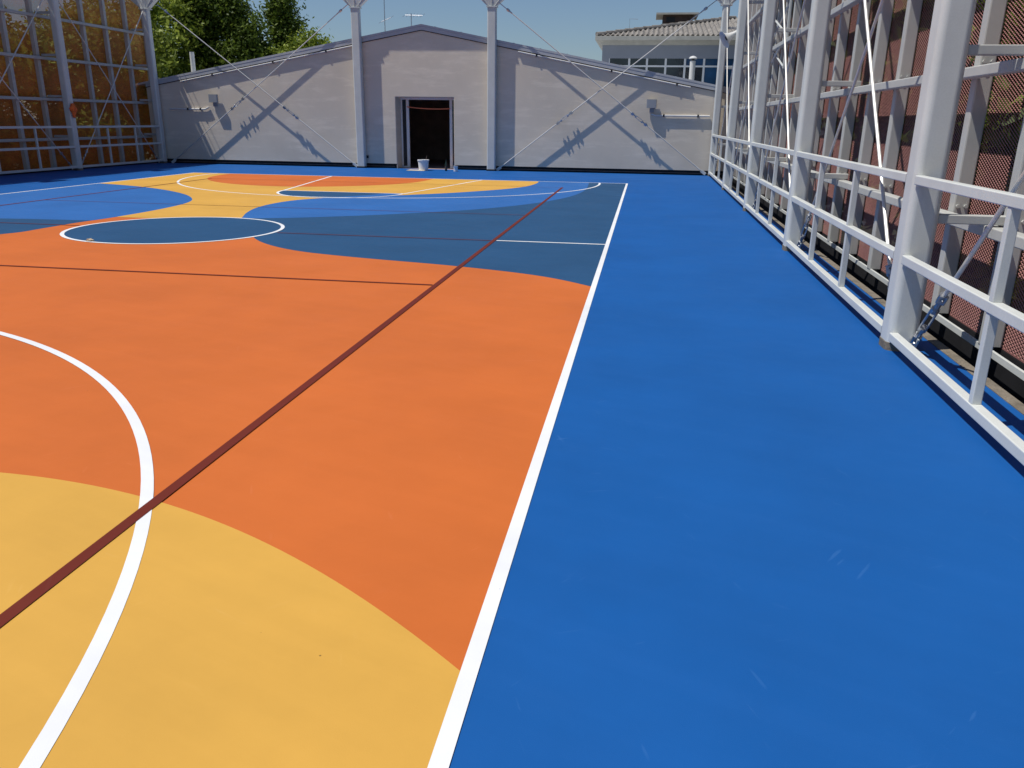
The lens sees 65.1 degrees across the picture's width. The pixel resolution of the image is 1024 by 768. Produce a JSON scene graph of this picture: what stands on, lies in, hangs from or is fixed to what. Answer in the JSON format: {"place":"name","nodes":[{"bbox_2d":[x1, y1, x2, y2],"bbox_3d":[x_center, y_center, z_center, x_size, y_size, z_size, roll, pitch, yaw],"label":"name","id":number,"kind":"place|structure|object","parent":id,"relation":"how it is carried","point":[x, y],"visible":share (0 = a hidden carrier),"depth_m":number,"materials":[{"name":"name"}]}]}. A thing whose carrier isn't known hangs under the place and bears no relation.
{"place":"outdoors","nodes":[
{"label":"outdoors","id":0,"kind":"place"},
{"bbox_2d":[2,0,738,118],"label":"sky","id":1,"kind":"structure","parent":0,"point":[569,26],"materials":[{"name":"blue"}]},
{"bbox_2d":[0,163,1023,767],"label":"court floor","id":2,"kind":"structure","parent":0,"point":[774,517],"depth_m":3.85,"materials":[{"name":"blue paint"}]},
{"bbox_2d":[0,331,153,767],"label":"white arc line","id":3,"kind":"object","parent":2,"relation":"on","point":[42,745],"visible":1,"depth_m":3.29,"materials":[{"name":"paint"}]},
{"bbox_2d":[0,0,167,175],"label":"steel fence","id":4,"kind":"object","parent":2,"relation":"on","point":[58,36],"visible":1,"depth_m":28.80,"materials":[{"name":"grey metal"}]},
{"bbox_2d":[69,103,76,117],"bbox_3d":[-15.061,-9.391,27.538,0.184,0.483,0.372,4,18,8],"label":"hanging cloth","id":5,"kind":"object","parent":4,"relation":"hanging from","point":[73,108],"visible":1,"depth_m":27.47,"materials":[{"name":"orange fabric"}]},
{"bbox_2d":[0,183,191,219],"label":"light blue court wave","id":6,"kind":"object","parent":2,"relation":"on","point":[110,204],"visible":1,"depth_m":18.02,"materials":[{"name":"paint"}]},
{"bbox_2d":[5,173,186,193],"bbox_3d":[-13.175,-3.167,15.049,0.064,0.001,27.272,4,18,8],"label":"white court line","id":7,"kind":"object","parent":2,"relation":"on","point":[87,184],"visible":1,"depth_m":22.50,"materials":[{"name":"paint"}]},
{"bbox_2d":[0,178,210,205],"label":"dark red court line","id":8,"kind":"object","parent":2,"relation":"on","point":[101,192],"visible":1,"depth_m":20.22,"materials":[{"name":"paint"}]},
{"bbox_2d":[0,187,562,626],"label":"dark red court line","id":9,"kind":"object","parent":2,"relation":"on","point":[25,601],"visible":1,"depth_m":4.36,"materials":[{"name":"paint"}]},
{"bbox_2d":[61,200,508,214],"bbox_3d":[-5.206,-3.859,17.492,11.060,0.001,0.030,4,18,8],"label":"dark red court line","id":10,"kind":"object","parent":2,"relation":"on","point":[286,207],"visible":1,"depth_m":17.45,"materials":[{"name":"paint"}]},
{"bbox_2d":[0,183,590,669],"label":"orange court field","id":11,"kind":"structure","parent":2,"relation":"on","point":[384,469],"depth_m":5.73,"materials":[{"name":"paint"}]},
{"bbox_2d":[0,218,105,233],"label":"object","id":12,"kind":"object","parent":11,"relation":"on","point":[12,226],"visible":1,"depth_m":14.33,"materials":[{"name":"paint"}]},
{"bbox_2d":[64,217,280,242],"bbox_3d":[-5.822,-2.698,13.947,3.560,0.001,3.560,4,18,8],"label":"navy centre circle","id":13,"kind":"object","parent":11,"relation":"on","point":[178,230],"visible":1,"depth_m":13.78,"materials":[{"name":"paint"}]},
{"bbox_2d":[60,217,284,243],"bbox_3d":[-5.822,-2.700,13.947,3.604,0.001,3.604,4,18,8],"label":"white centre circle line","id":14,"kind":"object","parent":13,"relation":"on","point":[64,231],"visible":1,"depth_m":13.20,"materials":[{"name":"paint"}]},
{"bbox_2d":[0,265,432,284],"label":"dark red court line","id":15,"kind":"object","parent":11,"relation":"on","point":[219,275],"visible":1,"depth_m":9.92,"materials":[{"name":"paint"}]},
{"bbox_2d":[0,472,459,767],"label":"yellow court band","id":16,"kind":"object","parent":11,"relation":"on","point":[228,647],"visible":1,"depth_m":2.94,"materials":[{"name":"paint"}]},
{"bbox_2d":[250,183,625,285],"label":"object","id":17,"kind":"object","parent":11,"relation":"on","point":[586,216],"visible":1,"depth_m":13.56,"materials":[{"name":"paint"}]},
{"bbox_2d":[277,232,490,240],"bbox_3d":[-2.174,-2.463,13.379,3.700,0.001,0.038,4,18,8],"label":"dark red court line","id":18,"kind":"object","parent":17,"relation":"on","point":[383,236],"visible":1,"depth_m":13.37,"materials":[{"name":"paint"}]},
{"bbox_2d":[242,181,588,217],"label":"light blue court wave","id":19,"kind":"object","parent":17,"relation":"on","point":[395,204],"visible":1,"depth_m":18.82,"materials":[{"name":"paint"}]},
{"bbox_2d":[496,240,604,244],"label":"white court line","id":20,"kind":"object","parent":17,"relation":"on","point":[548,242],"visible":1,"depth_m":12.99,"materials":[{"name":"paint"}]},
{"bbox_2d":[285,176,330,189],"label":"white key line","id":21,"kind":"object","parent":2,"relation":"on","point":[307,183],"visible":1,"depth_m":23.91,"materials":[{"name":"paint"}]},
{"bbox_2d":[102,173,537,217],"bbox_3d":[-6.063,-5.010,20.967,12.090,0.001,12.720,4,18,8],"label":"yellow court band","id":22,"kind":"object","parent":2,"relation":"on","point":[207,202],"visible":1,"depth_m":21.81,"materials":[{"name":"paint"}]},
{"bbox_2d":[207,174,430,186],"bbox_3d":[-6.502,-6.335,24.976,7.190,0.001,4.520,4,18,8],"label":"orange court arc","id":23,"kind":"object","parent":22,"relation":"on","point":[270,180],"visible":1,"depth_m":25.13,"materials":[{"name":"paint"}]},
{"bbox_2d":[279,190,382,196],"bbox_3d":[-4.791,-4.858,20.558,2.960,0.001,1.640,4,18,8],"label":"navy free throw arc","id":24,"kind":"object","parent":22,"relation":"on","point":[316,194],"visible":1,"depth_m":20.74,"materials":[{"name":"paint"}]},
{"bbox_2d":[276,190,400,197],"bbox_3d":[-4.637,-4.843,20.510,3.384,0.001,1.693,4,18,8],"label":"white key line","id":25,"kind":"object","parent":24,"relation":"on","point":[321,197],"visible":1,"depth_m":20.19,"materials":[{"name":"paint"}]},
{"bbox_2d":[288,190,400,193],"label":"white key line","id":26,"kind":"object","parent":22,"relation":"on","point":[330,191],"visible":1,"depth_m":21.33,"materials":[{"name":"paint"}]},
{"bbox_2d":[404,180,479,193],"bbox_3d":[-1.915,-5.851,23.697,0.064,0.001,5.853,7,19,18],"label":"white key line","id":27,"kind":"object","parent":22,"relation":"on","point":[439,187],"visible":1,"depth_m":23.16,"materials":[{"name":"paint"}]},
{"bbox_2d":[343,0,367,167],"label":"steel column","id":28,"kind":"structure","parent":2,"relation":"on","point":[355,6],"depth_m":30.86,"materials":[{"name":"white metal"}]},
{"bbox_2d":[157,4,356,166],"bbox_3d":[-9.995,-11.725,31.624,7.901,5.985,0.113,4,18,8],"label":"bracing cable","id":29,"kind":"object","parent":28,"relation":"attached to","point":[288,110],"visible":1,"depth_m":31.63,"materials":[{"name":"metal"}]},
{"bbox_2d":[171,5,346,162],"bbox_3d":[-10.115,-11.740,31.697,8.011,6.025,0.111,4,18,8],"label":"bracing cable","id":30,"kind":"object","parent":28,"relation":"attached to","point":[232,108],"visible":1,"depth_m":31.76,"materials":[{"name":"metal"}]},
{"bbox_2d":[322,193,397,197],"bbox_3d":[-3.738,-4.762,20.308,2.329,0.001,0.704,-16,25,-42],"label":"light blue free throw arc","id":31,"kind":"object","parent":2,"relation":"on","point":[383,194],"visible":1,"depth_m":20.46,"materials":[{"name":"paint"}]},
{"bbox_2d":[177,173,600,197],"bbox_3d":[-4.247,-5.756,23.309,13.263,0.001,7.290,4,18,8],"label":"white arc line","id":32,"kind":"object","parent":2,"relation":"on","point":[349,197],"visible":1,"depth_m":21.38,"materials":[{"name":"paint"}]},
{"bbox_2d":[228,173,625,183],"bbox_3d":[-3.674,-6.875,26.732,14.831,0.001,0.064,4,18,8],"label":"white court line","id":33,"kind":"object","parent":2,"relation":"on","point":[426,178],"visible":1,"depth_m":26.60,"materials":[{"name":"paint"}]},
{"bbox_2d":[482,0,503,170],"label":"steel column","id":34,"kind":"structure","parent":2,"relation":"on","point":[492,6],"depth_m":30.09,"materials":[{"name":"white metal"}]},
{"bbox_2d":[500,3,705,174],"bbox_3d":[3.384,-10.884,29.648,7.941,5.965,0.113,4,18,8],"label":"bracing cable","id":35,"kind":"object","parent":34,"relation":"attached to","point":[633,113],"visible":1,"depth_m":29.66,"materials":[{"name":"metal"}]},
{"bbox_2d":[496,0,716,170],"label":"bracing cable","id":36,"kind":"object","parent":34,"relation":"attached to","point":[571,112],"visible":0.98,"depth_m":29.71,"materials":[{"name":"metal"}]},
{"bbox_2d":[427,183,627,767],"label":"white court line","id":37,"kind":"object","parent":2,"relation":"on","point":[444,748],"visible":1,"depth_m":3.43,"materials":[{"name":"paint"}]},
{"bbox_2d":[708,0,1023,465],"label":"steel fence","id":38,"kind":"object","parent":2,"relation":"on","point":[913,314],"visible":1,"depth_m":8.73,"materials":[{"name":"white metal"}]},
{"bbox_2d":[719,29,736,47],"bbox_3d":[6.180,-9.786,22.616,0.647,0.561,0.482,4,18,8],"label":"horn loudspeaker","id":39,"kind":"object","parent":38,"relation":"attached to","point":[725,38],"visible":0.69,"depth_m":22.66,"materials":[{"name":"grey paint"}]},
{"bbox_2d":[771,0,791,68],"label":"lattice truss","id":40,"kind":"object","parent":38,"relation":"attached to","point":[789,6],"visible":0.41,"depth_m":18.48,"materials":[{"name":"grey metal"}]},
{"bbox_2d":[719,177,1023,414],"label":"concrete edge","id":41,"kind":"object","parent":2,"relation":"attached to","point":[1007,397],"visible":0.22,"depth_m":7.14,"materials":[{"name":"grey concrete"}]},
{"bbox_3d":[-3.646,-8.214,30.796,0.700,0.012,0.550,4,18,8],"label":"cardboard sheet","id":42,"kind":"object","parent":2,"relation":"on","visible":0},
{"bbox_2d":[417,159,428,170],"bbox_3d":[-3.398,-8.402,30.747,0.461,0.399,0.448,4,18,8],"label":"paint bucket","id":43,"kind":"object","parent":42,"relation":"on","point":[423,164],"visible":0.98,"depth_m":30.61,"materials":[{"name":"white plastic"}]},
{"bbox_2d":[14,153,1023,357],"bbox_3d":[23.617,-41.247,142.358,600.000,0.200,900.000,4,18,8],"label":"ground","id":44,"kind":"structure","parent":0,"point":[881,266],"depth_m":32.47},
{"bbox_2d":[0,7,66,170],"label":"leafy tree","id":45,"kind":"object","parent":44,"relation":"on","point":[22,107],"visible":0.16,"depth_m":32.85,"materials":[{"name":"green plant"}]},
{"bbox_2d":[15,0,190,166],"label":"leafy tree","id":46,"kind":"object","parent":44,"relation":"on","point":[163,38],"visible":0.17,"depth_m":35.03,"materials":[{"name":"green plant"}]},
{"bbox_2d":[37,0,225,158],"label":"leafy tree","id":47,"kind":"object","parent":44,"relation":"on","point":[174,7],"visible":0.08,"depth_m":40.98,"materials":[{"name":"green plant"}]},
{"bbox_2d":[161,0,280,74],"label":"leafy tree","id":48,"kind":"object","parent":44,"relation":"on","point":[234,34],"visible":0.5,"depth_m":42.51,"materials":[{"name":"green plant"}]},
{"bbox_2d":[251,0,314,50],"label":"leafy tree","id":49,"kind":"object","parent":44,"relation":"on","point":[280,15],"visible":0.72,"depth_m":44.15,"materials":[{"name":"green plant"}]},
{"bbox_2d":[251,21,333,55],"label":"leafy tree","id":50,"kind":"object","parent":44,"relation":"on","point":[296,43],"visible":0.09,"depth_m":42.31,"materials":[{"name":"green plant"}]},
{"bbox_2d":[136,24,730,178],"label":"gabled hall","id":51,"kind":"structure","parent":44,"relation":"on","point":[428,66],"depth_m":30.91,"materials":[{"name":"paint"}]},
{"bbox_2d":[169,106,209,109],"bbox_3d":[-13.068,-11.182,32.484,1.734,0.153,0.085,4,18,8],"label":"conduit pipe","id":52,"kind":"object","parent":51,"relation":"attached to","point":[189,108],"visible":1,"depth_m":32.47,"materials":[{"name":"black plastic"}]},
{"bbox_2d":[189,52,195,71],"bbox_3d":[-13.562,-13.505,34.093,0.380,1.140,0.370,4,18,8],"label":"vent pipe","id":53,"kind":"object","parent":51,"relation":"on","point":[192,61],"visible":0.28,"depth_m":33.97,"materials":[{"name":"grey metal"}]},
{"bbox_2d":[208,94,217,105],"bbox_3d":[-11.971,-11.386,32.186,0.360,0.450,0.174,4,18,8],"label":"wall box","id":54,"kind":"object","parent":51,"relation":"attached to","point":[213,98],"visible":1,"depth_m":32.09,"materials":[{"name":"grey paint"}]},
{"bbox_2d":[180,45,351,81],"bbox_3d":[-9.704,-12.564,31.470,7.309,1.378,0.079,4,18,8],"label":"conduit pipe","id":55,"kind":"object","parent":51,"relation":"attached to","point":[266,63],"visible":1,"depth_m":31.42,"materials":[{"name":"black plastic"}]},
{"bbox_2d":[380,0,392,30],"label":"roof antenna","id":56,"kind":"object","parent":51,"relation":"on","point":[384,20],"visible":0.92,"depth_m":34.11,"materials":[{"name":"metal"}]},
{"bbox_2d":[404,13,422,25],"bbox_3d":[-4.166,-15.146,34.106,0.825,1.225,0.605,4,18,8],"label":"roof antenna","id":57,"kind":"object","parent":51,"relation":"on","point":[411,15],"visible":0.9,"depth_m":33.95,"materials":[{"name":"metal"}]},
{"bbox_2d":[407,106,449,109],"bbox_3d":[-3.295,-10.889,31.622,1.763,0.107,0.044,4,18,8],"label":"orange cord","id":58,"kind":"object","parent":51,"relation":"hanging from","point":[428,108],"visible":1,"depth_m":31.61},
{"bbox_2d":[518,51,690,87],"bbox_3d":[3.377,-11.611,29.581,6.409,1.249,0.079,4,18,8],"label":"conduit pipe","id":59,"kind":"object","parent":51,"relation":"attached to","point":[676,84],"visible":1,"depth_m":29.55,"materials":[{"name":"black plastic"}]},
{"bbox_2d":[646,99,656,111],"bbox_3d":[5.159,-10.292,29.662,0.360,0.450,0.174,4,18,8],"label":"wall box","id":60,"kind":"object","parent":51,"relation":"attached to","point":[651,104],"visible":1,"depth_m":29.57,"materials":[{"name":"grey paint"}]},
{"bbox_2d":[652,113,709,116],"bbox_3d":[6.229,-9.938,29.645,2.120,0.124,0.085,4,18,8],"label":"conduit pipe","id":61,"kind":"object","parent":51,"relation":"attached to","point":[663,115],"visible":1,"depth_m":29.62,"materials":[{"name":"white plastic"}]},
{"bbox_2d":[689,56,696,79],"bbox_3d":[7.805,-13.467,34.772,0.360,1.420,0.360,4,18,8],"label":"flue pipe","id":62,"kind":"object","parent":51,"relation":"on","point":[692,68],"visible":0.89,"depth_m":34.61,"materials":[{"name":"white plastic"}]},
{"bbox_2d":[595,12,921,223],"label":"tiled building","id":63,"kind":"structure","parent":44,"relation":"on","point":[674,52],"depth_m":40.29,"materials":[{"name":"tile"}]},
{"bbox_2d":[609,58,628,66],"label":"window","id":64,"kind":"structure","parent":63,"relation":"in","point":[625,62],"depth_m":40.67,"materials":[{"name":"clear glass"}]},
{"bbox_2d":[629,58,646,69],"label":"window","id":65,"kind":"structure","parent":63,"relation":"in","point":[642,64],"depth_m":40.56,"materials":[{"name":"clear glass"}]},
{"bbox_2d":[647,58,665,73],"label":"window","id":66,"kind":"structure","parent":63,"relation":"in","point":[654,65],"depth_m":40.45,"materials":[{"name":"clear glass"}]},
{"bbox_2d":[665,59,684,77],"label":"window","id":67,"kind":"structure","parent":63,"relation":"in","point":[673,67],"depth_m":40.35,"materials":[{"name":"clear glass"}]},
{"bbox_2d":[684,59,703,81],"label":"window","id":68,"kind":"structure","parent":63,"relation":"in","point":[699,66],"depth_m":40.23,"materials":[{"name":"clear glass"}]},
{"bbox_2d":[702,59,717,84],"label":"window","id":69,"kind":"structure","parent":63,"relation":"in","point":[710,65],"depth_m":40.15,"materials":[{"name":"blue glass"}]},
{"bbox_2d":[723,59,733,87],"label":"window","id":70,"kind":"structure","parent":63,"relation":"in","point":[730,61],"depth_m":40.05,"materials":[{"name":"blue glass"}]},
{"bbox_2d":[770,0,896,261],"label":"leafy tree","id":71,"kind":"object","parent":44,"relation":"on","point":[827,99],"visible":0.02,"depth_m":28.36,"materials":[{"name":"green plant"}]},
{"bbox_2d":[784,0,964,248],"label":"leafy tree","id":72,"kind":"object","parent":44,"relation":"on","point":[864,112],"visible":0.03,"depth_m":23.74,"materials":[{"name":"green plant"}]},
{"bbox_2d":[862,0,1023,342],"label":"leafy tree","id":73,"kind":"object","parent":44,"relation":"on","point":[1014,21],"visible":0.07,"depth_m":17.95,"materials":[{"name":"green plant"}]},
{"bbox_2d":[960,240,1023,359],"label":"garden shrub","id":74,"kind":"object","parent":44,"relation":"on","point":[1011,299],"visible":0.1,"depth_m":9.68,"materials":[{"name":"green plant"}]},
{"bbox_2d":[864,0,1023,330],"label":"wire mesh fence","id":75,"kind":"object","parent":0,"point":[1022,10],"visible":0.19,"depth_m":13.24,"materials":[{"name":"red metal"}]}
]}

